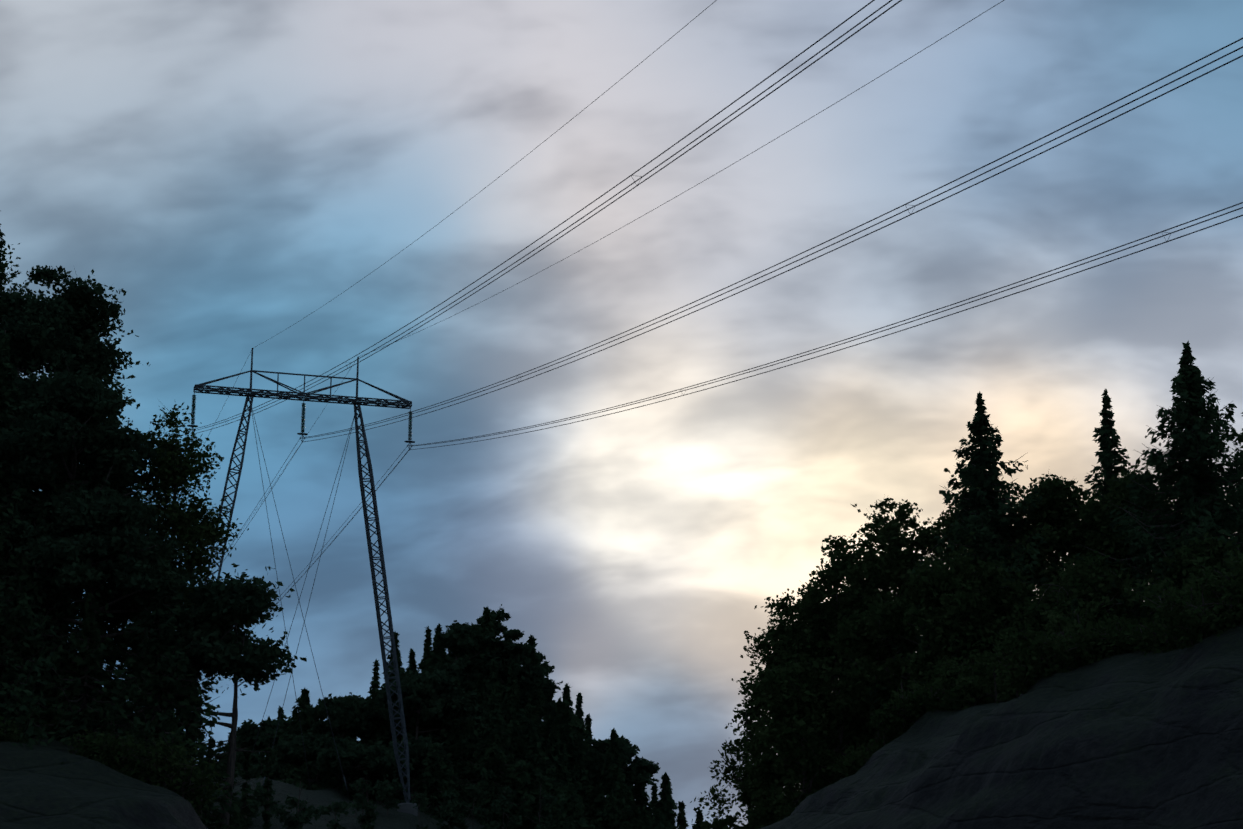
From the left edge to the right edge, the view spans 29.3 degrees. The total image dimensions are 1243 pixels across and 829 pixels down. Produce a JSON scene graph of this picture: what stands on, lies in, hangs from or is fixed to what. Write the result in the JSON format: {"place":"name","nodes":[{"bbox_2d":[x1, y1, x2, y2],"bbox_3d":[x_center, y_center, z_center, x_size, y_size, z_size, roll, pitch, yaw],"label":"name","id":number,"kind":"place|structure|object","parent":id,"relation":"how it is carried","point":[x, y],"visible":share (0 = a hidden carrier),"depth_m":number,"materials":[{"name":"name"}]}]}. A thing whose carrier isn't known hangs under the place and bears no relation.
{"place":"outdoors","nodes":[
{"label":"outdoors","id":0,"kind":"place"},
{"bbox_2d":[0,625,1242,828],"bbox_3d":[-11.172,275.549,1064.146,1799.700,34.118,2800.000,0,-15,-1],"label":"ground","id":1,"kind":"structure","parent":0,"point":[1136,739],"depth_m":88.26,"materials":[{"name":"black soil"}]},
{"bbox_2d":[0,243,248,816],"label":"birch trees","id":2,"kind":"object","parent":1,"relation":"on","point":[192,527],"visible":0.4,"depth_m":99.97,"materials":[{"name":"green plant"}]},
{"bbox_2d":[0,224,273,828],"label":"spruce trees","id":3,"kind":"object","parent":1,"relation":"on","point":[32,651],"visible":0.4,"depth_m":95.09,"materials":[{"name":"green plant"}]},
{"bbox_2d":[0,265,306,828],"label":"pine trees","id":4,"kind":"object","parent":1,"relation":"on","point":[58,336],"visible":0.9,"depth_m":97.38,"materials":[{"name":"green plant"}]},
{"bbox_2d":[180,348,414,802],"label":"pylon","id":5,"kind":"object","parent":1,"relation":"on","point":[303,397],"visible":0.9,"depth_m":238.58,"materials":[{"name":"metal"}]},
{"bbox_2d":[163,0,1242,677],"bbox_3d":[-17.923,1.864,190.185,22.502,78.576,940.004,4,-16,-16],"label":"conductors","id":6,"kind":"object","parent":5,"relation":"on","point":[767,268],"visible":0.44,"depth_m":105.47,"materials":[{"name":"grey metal"}]},
{"bbox_2d":[397,803,417,815],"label":"mast footings","id":7,"kind":"object","parent":1,"relation":"on","point":[406,808],"visible":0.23,"depth_m":232.47,"materials":[{"name":"concrete"}]},
{"bbox_2d":[215,604,660,828],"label":"pine trees","id":8,"kind":"object","parent":1,"relation":"on","point":[429,699],"visible":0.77,"depth_m":251.34,"materials":[{"name":"green plant"}]},
{"bbox_2d":[214,607,703,828],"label":"spruce trees","id":9,"kind":"object","parent":1,"relation":"on","point":[513,748],"visible":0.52,"depth_m":252.31,"materials":[{"name":"green plant"}]},
{"bbox_2d":[690,459,1242,828],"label":"broadleaf trees","id":10,"kind":"object","parent":1,"relation":"on","point":[815,733],"visible":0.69,"depth_m":134.22,"materials":[{"name":"green plant"}]},
{"bbox_2d":[865,340,1242,737],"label":"spruce trees","id":11,"kind":"object","parent":1,"relation":"on","point":[1203,501],"visible":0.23,"depth_m":131.93,"materials":[{"name":"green plant"}]},
{"bbox_2d":[0,0,1242,828],"label":"sky","id":12,"kind":"structure","parent":0,"point":[234,168],"materials":[{"name":"blue"}]}
]}

